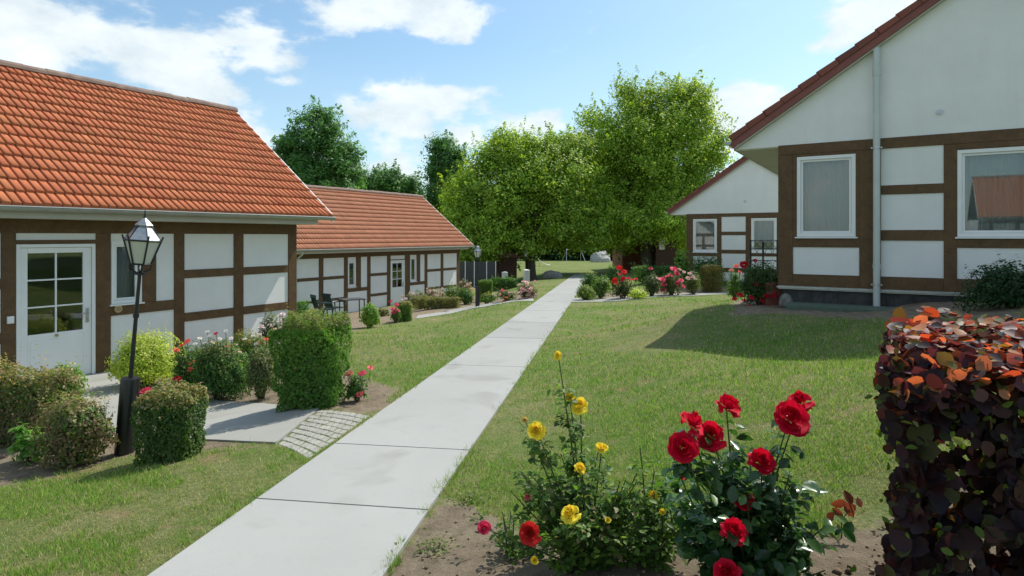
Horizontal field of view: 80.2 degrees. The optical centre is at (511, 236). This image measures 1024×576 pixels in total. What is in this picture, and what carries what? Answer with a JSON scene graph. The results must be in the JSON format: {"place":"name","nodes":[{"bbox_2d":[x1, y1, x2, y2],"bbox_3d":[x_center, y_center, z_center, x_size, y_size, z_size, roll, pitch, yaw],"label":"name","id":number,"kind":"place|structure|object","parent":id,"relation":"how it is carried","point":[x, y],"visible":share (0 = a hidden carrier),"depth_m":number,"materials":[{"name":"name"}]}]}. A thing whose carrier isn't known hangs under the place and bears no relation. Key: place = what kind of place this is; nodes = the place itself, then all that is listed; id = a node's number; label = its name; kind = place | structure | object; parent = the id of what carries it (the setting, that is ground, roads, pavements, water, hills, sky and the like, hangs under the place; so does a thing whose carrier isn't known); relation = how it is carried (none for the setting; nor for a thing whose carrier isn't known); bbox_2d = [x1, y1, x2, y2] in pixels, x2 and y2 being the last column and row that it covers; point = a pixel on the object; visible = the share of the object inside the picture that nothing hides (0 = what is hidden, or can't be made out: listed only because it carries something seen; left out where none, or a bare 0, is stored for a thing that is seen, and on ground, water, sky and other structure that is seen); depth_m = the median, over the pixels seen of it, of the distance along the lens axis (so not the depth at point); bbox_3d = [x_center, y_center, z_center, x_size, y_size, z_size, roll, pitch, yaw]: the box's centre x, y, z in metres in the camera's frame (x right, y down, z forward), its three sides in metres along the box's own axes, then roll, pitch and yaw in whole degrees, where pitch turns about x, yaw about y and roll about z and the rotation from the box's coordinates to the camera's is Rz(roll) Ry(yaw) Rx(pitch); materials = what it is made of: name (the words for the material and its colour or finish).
{"place":"outdoors","nodes":[
{"label":"outdoors","id":0,"kind":"place"},
{"bbox_2d":[38,371,317,443],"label":"patio","id":1,"kind":"structure","parent":0,"point":[229,421],"depth_m":6.43,"materials":[{"name":"concrete"}]},
{"bbox_2d":[172,352,199,386],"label":"shrub","id":2,"kind":"object","parent":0,"point":[184,372],"visible":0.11,"depth_m":7.90,"materials":[{"name":"green plant"}]},
{"bbox_2d":[147,274,586,575],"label":"path","id":3,"kind":"structure","parent":0,"point":[350,504],"depth_m":4.31,"materials":[{"name":"concrete"}]},
{"bbox_2d":[0,0,916,199],"label":"sky","id":4,"kind":"structure","parent":0,"point":[401,72],"materials":[{"name":"blue"}]},
{"bbox_2d":[416,298,533,318],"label":"side path","id":5,"kind":"structure","parent":0,"point":[457,310],"depth_m":20.86,"materials":[{"name":"concrete"}]},
{"bbox_2d":[0,260,1023,575],"bbox_3d":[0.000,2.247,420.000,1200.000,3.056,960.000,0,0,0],"label":"ground","id":6,"kind":"structure","parent":0,"point":[470,556],"depth_m":5.22,"materials":[{"name":"plant"}]},
{"bbox_2d":[6,422,48,464],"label":"plant","id":7,"kind":"object","parent":6,"relation":"on","point":[21,444],"visible":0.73,"depth_m":5.40,"materials":[{"name":"green plant"}]},
{"bbox_2d":[0,344,87,448],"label":"hedge","id":8,"kind":"object","parent":6,"relation":"on","point":[44,384],"visible":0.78,"depth_m":5.99,"materials":[{"name":"green plant"}]},
{"bbox_2d":[15,387,120,469],"bbox_3d":[-3.864,1.698,5.436,0.811,0.707,0.600,0,0,0],"label":"shrub","id":9,"kind":"object","parent":6,"relation":"on","point":[78,431],"visible":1,"depth_m":5.28,"materials":[{"name":"green plant"}]},
{"bbox_2d":[54,360,89,400],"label":"shrub","id":10,"kind":"object","parent":6,"relation":"on","point":[79,371],"visible":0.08,"depth_m":6.70,"materials":[{"name":"green plant"}]},
{"bbox_2d":[114,210,163,456],"bbox_3d":[-3.522,0.963,5.664,0.356,2.440,0.310,5,-1,-17],"label":"street lamp","id":11,"kind":"object","parent":6,"relation":"on","point":[142,240],"visible":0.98,"depth_m":5.60,"materials":[{"name":"black metal"}]},
{"bbox_2d":[135,387,149,447],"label":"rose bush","id":12,"kind":"object","parent":6,"relation":"on","point":[145,389],"visible":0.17,"depth_m":5.74,"materials":[{"name":"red plant"}]},
{"bbox_2d":[104,323,187,387],"bbox_3d":[-5.072,1.639,8.444,1.035,0.924,0.866,0,0,0],"label":"shrub","id":13,"kind":"object","parent":6,"relation":"on","point":[153,357],"visible":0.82,"depth_m":8.29,"materials":[{"name":"green plant"}]},
{"bbox_2d":[0,59,336,385],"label":"long house","id":14,"kind":"structure","parent":6,"relation":"on","point":[92,170],"depth_m":10.52,"materials":[{"name":"white paint"}]},
{"bbox_2d":[16,244,95,378],"bbox_3d":[-6.661,1.128,8.912,0.124,2.045,1.044,0,0,31],"label":"door","id":15,"kind":"structure","parent":14,"relation":"in","point":[74,345],"depth_m":8.91,"materials":[{"name":"white paint"}]},
{"bbox_2d":[110,241,144,305],"bbox_3d":[-6.238,0.580,9.772,0.265,1.020,0.520,0,0,31],"label":"window","id":16,"kind":"structure","parent":14,"relation":"in","point":[123,280],"depth_m":9.80,"materials":[{"name":"white paint"}]},
{"bbox_2d":[129,378,208,466],"bbox_3d":[-2.928,1.593,5.209,0.546,0.719,0.472,0,0,0],"label":"shrub","id":17,"kind":"object","parent":6,"relation":"on","point":[157,409],"visible":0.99,"depth_m":5.07,"materials":[{"name":"green plant"}]},
{"bbox_2d":[164,339,200,391],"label":"rose bush","id":18,"kind":"object","parent":6,"relation":"on","point":[180,373],"visible":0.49,"depth_m":7.80,"materials":[{"name":"green plant"}]},
{"bbox_2d":[186,329,250,400],"bbox_3d":[-3.645,1.591,7.609,0.808,0.959,0.679,0,0,0],"label":"shrub","id":19,"kind":"object","parent":6,"relation":"on","point":[220,371],"visible":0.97,"depth_m":7.44,"materials":[{"name":"green plant"}]},
{"bbox_2d":[233,326,257,365],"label":"shrub","id":20,"kind":"object","parent":6,"relation":"on","point":[240,342],"visible":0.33,"depth_m":9.65,"materials":[{"name":"green plant"}]},
{"bbox_2d":[238,331,278,380],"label":"rose bush","id":21,"kind":"object","parent":6,"relation":"on","point":[250,342],"visible":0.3,"depth_m":8.45,"materials":[{"name":"green plant"}]},
{"bbox_2d":[241,345,277,402],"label":"shrub","id":22,"kind":"object","parent":6,"relation":"on","point":[261,375],"visible":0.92,"depth_m":7.34,"materials":[{"name":"green plant"}]},
{"bbox_2d":[257,309,285,368],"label":"rose bush","id":23,"kind":"object","parent":6,"relation":"on","point":[269,326],"visible":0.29,"depth_m":9.07,"materials":[{"name":"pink plant"}]},
{"bbox_2d":[297,300,312,315],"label":"shrub","id":24,"kind":"object","parent":6,"relation":"on","point":[303,306],"visible":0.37,"depth_m":14.55,"materials":[{"name":"green plant"}]},
{"bbox_2d":[296,310,320,331],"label":"shrub","id":25,"kind":"object","parent":6,"relation":"on","point":[309,317],"visible":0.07,"depth_m":11.64,"materials":[{"name":"green plant"}]},
{"bbox_2d":[260,301,359,412],"bbox_3d":[-2.212,1.312,6.728,0.925,1.245,0.774,0,0,0],"label":"hedge","id":26,"kind":"object","parent":6,"relation":"on","point":[311,367],"visible":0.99,"depth_m":6.49,"materials":[{"name":"green plant"}]},
{"bbox_2d":[309,308,322,318],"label":"shrub","id":27,"kind":"object","parent":6,"relation":"on","point":[314,311],"visible":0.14,"depth_m":17.60,"materials":[{"name":"green plant"}]},
{"bbox_2d":[269,95,369,189],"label":"broadleaf tree","id":28,"kind":"object","parent":6,"relation":"on","point":[308,159],"visible":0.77,"depth_m":44.86,"materials":[{"name":"green plant"}]},
{"bbox_2d":[310,294,333,319],"bbox_3d":[-6.657,2.486,21.268,0.663,0.950,0.588,0,0,-36],"label":"garden chair","id":29,"kind":"object","parent":6,"relation":"on","point":[315,302],"visible":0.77,"depth_m":21.19,"materials":[{"name":"green plastic"}]},
{"bbox_2d":[321,293,343,319],"bbox_3d":[-6.458,2.501,21.957,0.588,0.950,0.662,0,0,37],"label":"garden chair","id":30,"kind":"object","parent":6,"relation":"on","point":[326,297],"visible":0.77,"depth_m":21.79,"materials":[{"name":"green plastic"}]},
{"bbox_2d":[338,297,365,317],"bbox_3d":[-5.763,2.595,21.900,0.840,0.741,0.600,0,0,-34],"label":"garden table","id":31,"kind":"object","parent":6,"relation":"on","point":[350,299],"visible":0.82,"depth_m":21.88,"materials":[{"name":"black metal"}]},
{"bbox_2d":[341,365,372,400],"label":"rose bush","id":32,"kind":"object","parent":6,"relation":"on","point":[355,389],"visible":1,"depth_m":6.78,"materials":[{"name":"green plant"}]},
{"bbox_2d":[358,302,380,327],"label":"shrub","id":33,"kind":"object","parent":6,"relation":"on","point":[369,316],"visible":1,"depth_m":16.35,"materials":[{"name":"green plant"}]},
{"bbox_2d":[349,162,393,191],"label":"broadleaf tree","id":34,"kind":"object","parent":6,"relation":"on","point":[372,183],"visible":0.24,"depth_m":55.30,"materials":[{"name":"green plant"}]},
{"bbox_2d":[378,308,390,316],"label":"shrub","id":35,"kind":"object","parent":6,"relation":"on","point":[383,312],"visible":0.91,"depth_m":22.27,"materials":[{"name":"green plant"}]},
{"bbox_2d":[297,185,474,315],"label":"long house","id":36,"kind":"structure","parent":6,"relation":"on","point":[378,249],"depth_m":26.19,"materials":[{"name":"white paint"}]},
{"bbox_2d":[348,261,356,287],"bbox_3d":[-6.419,1.499,24.334,0.120,1.058,0.485,0,0,31],"label":"window","id":37,"kind":"structure","parent":36,"relation":"in","point":[351,264],"depth_m":24.37,"materials":[{"name":"white paint"}]},
{"bbox_2d":[391,260,404,304],"bbox_3d":[-5.010,2.047,26.641,0.124,2.045,0.966,0,0,31],"label":"door","id":38,"kind":"structure","parent":36,"relation":"in","point":[397,266],"depth_m":26.69,"materials":[{"name":"white paint"}]},
{"bbox_2d":[410,257,416,281],"bbox_3d":[-4.479,1.489,27.536,0.120,1.118,0.475,0,0,31],"label":"window","id":39,"kind":"structure","parent":36,"relation":"in","point":[412,259],"depth_m":27.55,"materials":[{"name":"white paint"}]},
{"bbox_2d":[372,158,409,193],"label":"broadleaf tree","id":40,"kind":"object","parent":6,"relation":"on","point":[394,186],"visible":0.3,"depth_m":56.05,"materials":[{"name":"green plant"}]},
{"bbox_2d":[389,300,401,322],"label":"rose bush","id":41,"kind":"object","parent":6,"relation":"on","point":[395,315],"visible":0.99,"depth_m":17.65,"materials":[{"name":"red plant"}]},
{"bbox_2d":[397,300,412,321],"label":"shrub","id":42,"kind":"object","parent":6,"relation":"on","point":[404,307],"visible":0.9,"depth_m":18.07,"materials":[{"name":"green plant"}]},
{"bbox_2d":[401,291,418,305],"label":"hydrangea","id":43,"kind":"object","parent":6,"relation":"on","point":[407,297],"visible":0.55,"depth_m":24.79,"materials":[{"name":"pink plant"}]},
{"bbox_2d":[396,171,426,199],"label":"broadleaf tree","id":44,"kind":"object","parent":6,"relation":"on","point":[413,186],"visible":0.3,"depth_m":57.23,"materials":[{"name":"green plant"}]},
{"bbox_2d":[410,289,425,308],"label":"shrub","id":45,"kind":"object","parent":6,"relation":"on","point":[420,294],"visible":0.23,"depth_m":23.68,"materials":[{"name":"green plant"}]},
{"bbox_2d":[394,528,470,559],"bbox_3d":[-0.433,1.702,3.392,0.371,0.060,0.272,0,0,19],"label":"weed","id":46,"kind":"object","parent":6,"relation":"on","point":[432,546],"visible":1,"depth_m":3.35,"materials":[{"name":"green plant"}]},
{"bbox_2d":[426,285,444,296],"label":"hydrangea","id":47,"kind":"object","parent":6,"relation":"on","point":[433,292],"visible":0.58,"depth_m":25.43,"materials":[{"name":"pink plant"}]},
{"bbox_2d":[409,290,463,309],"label":"hedge","id":48,"kind":"object","parent":6,"relation":"on","point":[427,302],"visible":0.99,"depth_m":22.17,"materials":[{"name":"green plant"}]},
{"bbox_2d":[416,129,471,216],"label":"broadleaf tree","id":49,"kind":"object","parent":6,"relation":"on","point":[444,155],"visible":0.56,"depth_m":61.13,"materials":[{"name":"green plant"}]},
{"bbox_2d":[0,384,887,575],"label":"soil clods","id":50,"kind":"object","parent":6,"relation":"on","point":[837,570],"visible":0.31,"depth_m":2.94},
{"bbox_2d":[442,282,458,299],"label":"shrub","id":51,"kind":"object","parent":6,"relation":"on","point":[452,291],"visible":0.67,"depth_m":26.64,"materials":[{"name":"green plant"}]},
{"bbox_2d":[455,288,474,304],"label":"shrub","id":52,"kind":"object","parent":6,"relation":"on","point":[465,294],"visible":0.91,"depth_m":23.57,"materials":[{"name":"green plant"}]},
{"bbox_2d":[459,278,474,298],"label":"hydrangea","id":53,"kind":"object","parent":6,"relation":"on","point":[466,285],"visible":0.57,"depth_m":27.63,"materials":[{"name":"pink plant"}]},
{"bbox_2d":[452,485,493,505],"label":"weed","id":54,"kind":"object","parent":6,"relation":"on","point":[469,496],"visible":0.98,"depth_m":4.05,"materials":[{"name":"green plant"}]},
{"bbox_2d":[473,243,481,305],"bbox_3d":[-1.245,1.457,22.000,0.356,2.440,0.310,0,0,-17],"label":"street lamp","id":55,"kind":"object","parent":6,"relation":"on","point":[477,251],"visible":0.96,"depth_m":21.93,"materials":[{"name":"black metal"}]},
{"bbox_2d":[460,261,495,286],"bbox_3d":[-2.144,2.265,37.002,2.350,1.572,0.070,0,0,-3],"label":"fence","id":56,"kind":"object","parent":6,"relation":"on","point":[468,271],"visible":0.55,"depth_m":36.99,"materials":[{"name":"grey metal"}]},
{"bbox_2d":[478,278,492,298],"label":"hedge","id":57,"kind":"object","parent":6,"relation":"on","point":[485,286],"visible":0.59,"depth_m":24.98,"materials":[{"name":"green plant"}]},
{"bbox_2d":[480,291,497,303],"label":"shrub","id":58,"kind":"object","parent":6,"relation":"on","point":[486,298],"visible":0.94,"depth_m":22.70,"materials":[{"name":"green plant"}]},
{"bbox_2d":[489,275,519,289],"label":"shrub","id":59,"kind":"object","parent":6,"relation":"on","point":[510,283],"visible":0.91,"depth_m":33.00,"materials":[{"name":"green plant"}]},
{"bbox_2d":[502,272,507,284],"bbox_3d":[-0.426,2.449,36.000,0.311,0.780,0.311,0,0,-17],"label":"bollard","id":60,"kind":"object","parent":6,"relation":"on","point":[504,274],"visible":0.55,"depth_m":35.88,"materials":[{"name":"white paint"}]},
{"bbox_2d":[494,251,520,282],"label":"shed","id":61,"kind":"structure","parent":6,"relation":"on","point":[509,265],"depth_m":41.00,"materials":[{"name":"wood"}]},
{"bbox_2d":[497,288,517,301],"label":"rose bush","id":62,"kind":"object","parent":6,"relation":"on","point":[503,294],"visible":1,"depth_m":21.91,"materials":[{"name":"pink plant"}]},
{"bbox_2d":[469,511,550,564],"bbox_3d":[0.044,1.601,3.303,0.533,0.261,0.374,0,0,30],"label":"rose bush","id":63,"kind":"object","parent":6,"relation":"on","point":[510,551],"visible":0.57,"depth_m":3.22,"materials":[{"name":"green plant"}]},
{"bbox_2d":[420,188,611,260],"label":"woodland","id":64,"kind":"object","parent":6,"relation":"on","point":[546,257],"depth_m":89.20,"materials":[{"name":"plant"}]},
{"bbox_2d":[514,280,537,299],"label":"rose bush","id":65,"kind":"object","parent":6,"relation":"on","point":[526,290],"visible":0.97,"depth_m":21.47,"materials":[{"name":"plant"}]},
{"bbox_2d":[523,269,529,283],"bbox_3d":[0.793,2.201,33.500,0.311,0.820,0.311,0,0,-17],"label":"bollard","id":66,"kind":"object","parent":6,"relation":"on","point":[526,274],"visible":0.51,"depth_m":33.42,"materials":[{"name":"white paint"}]},
{"bbox_2d":[432,115,630,280],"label":"broadleaf tree","id":67,"kind":"object","parent":6,"relation":"on","point":[538,196],"visible":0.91,"depth_m":40.67,"materials":[{"name":"green plant"}]},
{"bbox_2d":[543,270,562,278],"bbox_3d":[2.639,2.413,38.995,0.924,0.524,1.647,0,0,-38],"label":"boulder","id":68,"kind":"object","parent":6,"relation":"on","point":[550,274],"visible":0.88,"depth_m":38.64,"materials":[{"name":"stone"}]},
{"bbox_2d":[477,351,660,575],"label":"rose bush","id":69,"kind":"object","parent":6,"relation":"on","point":[575,536],"visible":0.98,"depth_m":2.94,"materials":[{"name":"green plant"}]},
{"bbox_2d":[562,249,584,260],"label":"swing set","id":70,"kind":"object","parent":6,"relation":"on","point":[575,255],"visible":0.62,"depth_m":82.01,"materials":[{"name":"silver metal"}]},
{"bbox_2d":[576,282,597,299],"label":"shrub","id":71,"kind":"object","parent":6,"relation":"on","point":[586,292],"visible":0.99,"depth_m":20.63,"materials":[{"name":"green plant"}]},
{"bbox_2d":[579,271,596,289],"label":"shrub","id":72,"kind":"object","parent":6,"relation":"on","point":[587,281],"visible":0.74,"depth_m":24.61,"materials":[{"name":"green plant"}]},
{"bbox_2d":[590,251,609,261],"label":"boulder","id":73,"kind":"object","parent":6,"relation":"on","point":[600,256],"visible":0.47,"depth_m":76.92,"materials":[{"name":"stone"}]},
{"bbox_2d":[590,274,611,297],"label":"shrub","id":74,"kind":"object","parent":6,"relation":"on","point":[600,286],"visible":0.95,"depth_m":21.39,"materials":[{"name":"green plant"}]},
{"bbox_2d":[606,262,619,287],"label":"shrub","id":75,"kind":"object","parent":6,"relation":"on","point":[611,272],"visible":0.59,"depth_m":26.07,"materials":[{"name":"green plant"}]},
{"bbox_2d":[610,265,637,297],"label":"rose bush","id":76,"kind":"object","parent":6,"relation":"on","point":[624,289],"visible":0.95,"depth_m":20.69,"materials":[{"name":"green plant"}]},
{"bbox_2d":[627,287,649,298],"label":"shrub","id":77,"kind":"object","parent":6,"relation":"on","point":[640,294],"visible":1,"depth_m":20.19,"materials":[{"name":"green plant"}]},
{"bbox_2d":[603,448,686,575],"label":"rose bush","id":78,"kind":"object","parent":6,"relation":"on","point":[654,556],"visible":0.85,"depth_m":2.87,"materials":[{"name":"green plant"}]},
{"bbox_2d":[612,236,685,269],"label":"shed","id":79,"kind":"structure","parent":6,"relation":"on","point":[626,259],"depth_m":50.00,"materials":[{"name":"wood"}]},
{"bbox_2d":[641,267,661,295],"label":"rose bush","id":80,"kind":"object","parent":6,"relation":"on","point":[651,286],"visible":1,"depth_m":20.90,"materials":[{"name":"green plant"}]},
{"bbox_2d":[566,62,738,267],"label":"broadleaf tree","id":81,"kind":"object","parent":6,"relation":"on","point":[646,143],"visible":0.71,"depth_m":45.06,"materials":[{"name":"green plant"}]},
{"bbox_2d":[628,259,687,282],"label":"hedge","id":82,"kind":"object","parent":6,"relation":"on","point":[658,270],"visible":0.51,"depth_m":25.49,"materials":[{"name":"green plant"}]},
{"bbox_2d":[650,224,675,268],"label":"shed","id":83,"kind":"structure","parent":6,"relation":"on","point":[666,256],"depth_m":46.00,"materials":[{"name":"brown"}]},
{"bbox_2d":[656,267,684,294],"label":"rose bush","id":84,"kind":"object","parent":6,"relation":"on","point":[669,285],"visible":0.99,"depth_m":21.02,"materials":[{"name":"pink plant"}]},
{"bbox_2d":[673,247,691,281],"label":"shrub","id":85,"kind":"object","parent":6,"relation":"on","point":[680,261],"visible":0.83,"depth_m":25.09,"materials":[{"name":"green plant"}]},
{"bbox_2d":[682,270,701,294],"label":"rose bush","id":86,"kind":"object","parent":6,"relation":"on","point":[693,285],"visible":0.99,"depth_m":21.64,"materials":[{"name":"green plant"}]},
{"bbox_2d":[683,253,726,285],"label":"shrub","id":87,"kind":"object","parent":6,"relation":"on","point":[711,260],"visible":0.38,"depth_m":24.24,"materials":[{"name":"green plant"}]},
{"bbox_2d":[699,263,723,292],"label":"shrub","id":88,"kind":"object","parent":6,"relation":"on","point":[712,287],"visible":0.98,"depth_m":22.66,"materials":[{"name":"green plant"}]},
{"bbox_2d":[666,156,777,281],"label":"gable house","id":89,"kind":"structure","parent":6,"relation":"on","point":[729,212],"depth_m":25.73,"materials":[{"name":"white paint"}]},
{"bbox_2d":[692,219,717,252],"bbox_3d":[8.412,-0.038,26.449,1.076,1.471,0.265,0,0,32],"label":"window","id":90,"kind":"structure","parent":89,"relation":"in","point":[704,230],"depth_m":26.50,"materials":[{"name":"white paint"}]},
{"bbox_2d":[751,218,776,252],"bbox_3d":[10.449,-0.047,25.183,1.046,1.451,0.265,0,0,32],"label":"window","id":91,"kind":"structure","parent":89,"relation":"in","point":[761,228],"depth_m":25.23,"materials":[{"name":"white paint"}]},
{"bbox_2d":[726,264,742,298],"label":"rose bush","id":92,"kind":"object","parent":6,"relation":"on","point":[733,284],"visible":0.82,"depth_m":18.04,"materials":[{"name":"green plant"}]},
{"bbox_2d":[732,259,777,305],"bbox_3d":[4.528,0.851,11.146,1.147,0.949,0.660,0,0,0],"label":"rose bush","id":93,"kind":"object","parent":6,"relation":"on","point":[756,279],"visible":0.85,"depth_m":11.02,"materials":[{"name":"green plant"}]},
{"bbox_2d":[655,390,855,575],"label":"rose bush","id":94,"kind":"object","parent":6,"relation":"on","point":[741,530],"visible":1,"depth_m":2.51,"materials":[{"name":"green plant"}]},
{"bbox_2d":[749,240,777,303],"bbox_3d":[5.636,0.825,13.597,0.640,1.507,0.286,0,0,17],"label":"trellis","id":95,"kind":"object","parent":6,"relation":"on","point":[763,248],"visible":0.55,"depth_m":13.51,"materials":[{"name":"black metal"}]},
{"bbox_2d":[760,281,781,305],"bbox_3d":[4.723,1.032,11.097,0.295,0.420,0.260,0,0,0],"label":"plant pot","id":96,"kind":"object","parent":6,"relation":"on","point":[768,301],"visible":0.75,"depth_m":10.97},
{"bbox_2d":[779,293,792,305],"bbox_3d":[4.762,1.088,10.591,0.237,0.218,0.235,0,0,-35],"label":"stone","id":97,"kind":"object","parent":6,"relation":"on","point":[785,299],"visible":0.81,"depth_m":10.51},
{"bbox_2d":[826,490,862,537],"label":"plant","id":98,"kind":"object","parent":6,"relation":"on","point":[849,507],"visible":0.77,"depth_m":2.96,"materials":[{"name":"orange plant"}]},
{"bbox_2d":[725,0,1023,306],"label":"gable house","id":99,"kind":"structure","parent":6,"relation":"on","point":[890,153],"depth_m":9.79,"materials":[{"name":"white paint"}]},
{"bbox_2d":[795,153,857,237],"bbox_3d":[5.410,-0.682,10.475,0.956,1.421,0.265,0,0,32],"label":"window","id":100,"kind":"structure","parent":99,"relation":"in","point":[826,184],"depth_m":10.52,"materials":[{"name":"glass"}]},
{"bbox_2d":[955,146,1023,238],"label":"window","id":101,"kind":"structure","parent":99,"relation":"in","point":[990,181],"depth_m":9.33,"materials":[{"name":"glass"}]},
{"bbox_2d":[850,306,1023,575],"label":"hedge","id":102,"kind":"object","parent":6,"relation":"on","point":[937,380],"visible":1,"depth_m":1.76,"materials":[{"name":"brown plant"}]},
{"bbox_2d":[952,251,1023,312],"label":"shrub","id":103,"kind":"object","parent":6,"relation":"on","point":[1002,286],"visible":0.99,"depth_m":8.22,"materials":[{"name":"green plant"}]},
{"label":"sand bed","id":104,"kind":"structure","parent":6,"relation":"on","visible":0},
{"bbox_2d":[279,410,368,458],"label":"cobbles","id":105,"kind":"object","parent":104,"relation":"on","point":[312,427],"visible":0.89,"depth_m":5.64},
{"bbox_2d":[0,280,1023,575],"bbox_3d":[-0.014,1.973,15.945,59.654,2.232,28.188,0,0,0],"label":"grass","id":106,"kind":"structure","parent":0,"point":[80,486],"depth_m":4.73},
{"bbox_2d":[572,291,743,301],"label":"side path","id":107,"kind":"structure","parent":0,"point":[611,299],"depth_m":20.92,"materials":[{"name":"concrete"}]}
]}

